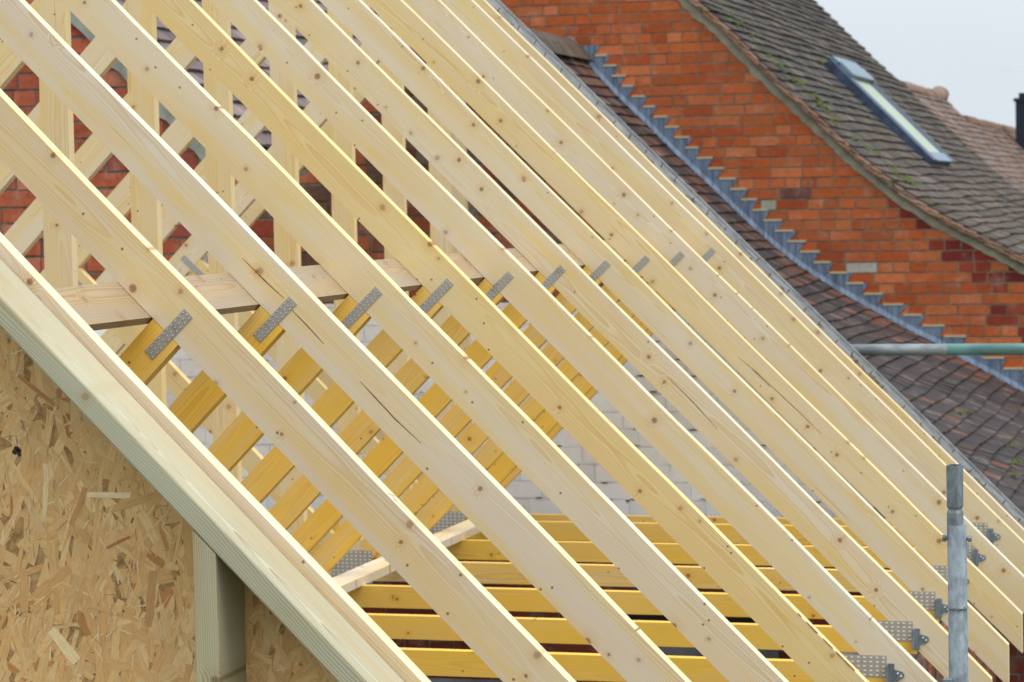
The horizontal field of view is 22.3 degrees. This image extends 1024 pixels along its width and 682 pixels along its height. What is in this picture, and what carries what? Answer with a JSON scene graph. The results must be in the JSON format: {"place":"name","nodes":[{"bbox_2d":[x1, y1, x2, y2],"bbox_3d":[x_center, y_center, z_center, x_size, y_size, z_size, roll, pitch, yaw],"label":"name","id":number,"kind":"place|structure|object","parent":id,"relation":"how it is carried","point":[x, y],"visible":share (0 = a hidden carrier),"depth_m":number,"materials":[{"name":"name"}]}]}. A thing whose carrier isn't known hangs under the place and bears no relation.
{"place":"outdoors","nodes":[
{"label":"outdoors","id":0,"kind":"place"},
{"bbox_2d":[428,678,502,681],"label":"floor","id":1,"kind":"structure","parent":0,"point":[451,680],"depth_m":11.33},
{"bbox_2d":[500,0,1023,379],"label":"brick house","id":2,"kind":"structure","parent":0,"point":[729,97],"depth_m":18.54,"materials":[{"name":"brick"}]},
{"bbox_2d":[716,0,1023,237],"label":"roof moss","id":3,"kind":"object","parent":2,"relation":"on","point":[820,103],"visible":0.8,"depth_m":18.94,"materials":[{"name":"green plant"}]},
{"bbox_2d":[1013,93,1023,148],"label":"metal flue","id":4,"kind":"object","parent":2,"relation":"on","point":[1019,106],"visible":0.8,"depth_m":35.15,"materials":[{"name":"grey metal"}]},
{"bbox_2d":[815,0,1023,127],"label":"sky","id":5,"kind":"structure","parent":0,"point":[960,47],"materials":[{"name":"white"}]},
{"label":"ground","id":6,"kind":"structure","parent":0,"visible":0},
{"bbox_2d":[116,0,378,150],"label":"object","id":7,"kind":"structure","parent":6,"relation":"on","point":[166,36],"depth_m":12.40,"materials":[{"name":"ceramic"}]},
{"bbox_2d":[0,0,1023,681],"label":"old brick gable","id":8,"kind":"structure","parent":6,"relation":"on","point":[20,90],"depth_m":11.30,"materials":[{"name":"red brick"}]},
{"bbox_2d":[486,0,1023,527],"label":"edge board","id":9,"kind":"object","parent":8,"relation":"attached to","point":[782,284],"visible":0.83,"depth_m":10.88,"materials":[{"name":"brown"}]},
{"bbox_2d":[529,29,1023,513],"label":"tiled building","id":10,"kind":"structure","parent":6,"relation":"on","point":[937,392],"depth_m":17.93,"materials":[{"name":"ceramic"}]},
{"bbox_2d":[956,408,1023,476],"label":"roof moss","id":11,"kind":"object","parent":10,"relation":"on","point":[1013,474],"visible":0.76,"depth_m":14.51,"materials":[{"name":"green plant"}]},
{"bbox_2d":[841,599,995,681],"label":"eaves wall","id":12,"kind":"structure","parent":6,"relation":"on","point":[928,667],"depth_m":8.77,"materials":[{"name":"brick"}]},
{"bbox_3d":[1.056,0.997,7.593,0.100,0.049,6.450,0,3,16],"label":"wall plate","id":13,"kind":"object","parent":12,"relation":"on","visible":0},
{"bbox_2d":[0,232,430,681],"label":"roof truss","id":14,"kind":"object","parent":13,"relation":"on","point":[347,607],"visible":0.41,"depth_m":4.62,"materials":[{"name":"brown wood"}]},
{"bbox_2d":[0,275,402,681],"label":"strand board panel","id":15,"kind":"object","parent":14,"relation":"attached to","point":[96,565],"visible":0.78,"depth_m":4.67,"materials":[{"name":"brown wood"}]},
{"bbox_2d":[0,259,403,681],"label":"barge timber","id":16,"kind":"object","parent":14,"relation":"attached to","point":[318,626],"visible":1,"depth_m":4.51,"materials":[{"name":"brown wood"}]},
{"bbox_2d":[192,530,245,681],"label":"timber post","id":17,"kind":"object","parent":16,"relation":"attached to","point":[219,616],"visible":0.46,"depth_m":4.48,"materials":[{"name":"brown wood"}]},
{"bbox_2d":[0,88,575,681],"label":"roof truss","id":18,"kind":"object","parent":13,"relation":"on","point":[464,604],"visible":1,"depth_m":5.22,"materials":[{"name":"brown wood"}]},
{"bbox_2d":[0,0,690,681],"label":"roof truss","id":19,"kind":"object","parent":13,"relation":"on","point":[450,466],"visible":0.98,"depth_m":5.82,"materials":[{"name":"brown wood"}]},
{"bbox_2d":[54,240,625,330],"bbox_3d":[-0.074,-0.226,7.771,0.086,0.086,6.280,0,3,16],"label":"bracing board","id":20,"kind":"object","parent":19,"relation":"attached to","point":[102,306],"visible":0.26,"depth_m":5.73,"materials":[{"name":"beige wood"}]},
{"bbox_2d":[60,0,788,681],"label":"roof truss","id":21,"kind":"object","parent":13,"relation":"on","point":[470,388],"visible":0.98,"depth_m":6.40,"materials":[{"name":"brown wood"}]},
{"bbox_2d":[37,0,868,681],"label":"roof truss","id":22,"kind":"object","parent":13,"relation":"on","point":[555,392],"visible":0.49,"depth_m":7.00,"materials":[{"name":"brown wood"}]},
{"bbox_2d":[0,0,936,681],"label":"roof truss","id":23,"kind":"object","parent":13,"relation":"on","point":[670,438],"visible":0.48,"depth_m":7.57,"materials":[{"name":"brown wood"}]},
{"bbox_2d":[0,0,991,681],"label":"roof truss","id":24,"kind":"object","parent":13,"relation":"on","point":[910,626],"visible":0.32,"depth_m":8.16,"materials":[{"name":"brown wood"}]},
{"bbox_2d":[333,505,524,592],"bbox_3d":[-0.839,0.891,8.064,0.098,0.030,6.260,0,3,16],"label":"bracing board","id":25,"kind":"object","parent":24,"relation":"on","point":[359,576],"visible":0.24,"depth_m":9.29,"materials":[{"name":"brown wood"}]},
{"bbox_2d":[4,0,1008,681],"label":"roof truss","id":26,"kind":"object","parent":13,"relation":"on","point":[682,340],"visible":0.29,"depth_m":8.76,"materials":[{"name":"brown wood"}]},
{"bbox_2d":[40,0,1022,652],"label":"roof truss","id":27,"kind":"object","parent":13,"relation":"on","point":[832,444],"visible":0.4,"depth_m":9.34,"materials":[{"name":"brown wood"}]},
{"bbox_2d":[95,0,1023,612],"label":"roof truss","id":28,"kind":"object","parent":13,"relation":"on","point":[771,344],"visible":0.21,"depth_m":9.91,"materials":[{"name":"brown wood"}]},
{"bbox_2d":[100,0,1023,574],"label":"roof truss","id":29,"kind":"object","parent":13,"relation":"on","point":[760,298],"visible":0.47,"depth_m":10.51,"materials":[{"name":"brown wood"}]},
{"bbox_2d":[117,0,1023,540],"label":"roof truss","id":30,"kind":"object","parent":13,"relation":"on","point":[253,214],"visible":0.03,"depth_m":10.73,"materials":[{"name":"brown wood"}]},
{"bbox_2d":[942,464,971,681],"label":"scaffold standard","id":31,"kind":"object","parent":6,"relation":"on","point":[957,538],"visible":1,"depth_m":6.51,"materials":[{"name":"grey metal"}]},
{"bbox_3d":[3.597,1.361,10.515,0.048,4.400,0.048,0,3,16],"label":"scaffold standard","id":32,"kind":"object","parent":6,"relation":"on","visible":0},
{"bbox_2d":[850,343,1023,355],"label":"scaffold rail","id":33,"kind":"object","parent":32,"relation":"attached to","point":[939,349],"visible":0.75,"depth_m":10.87,"materials":[{"name":"metal"}]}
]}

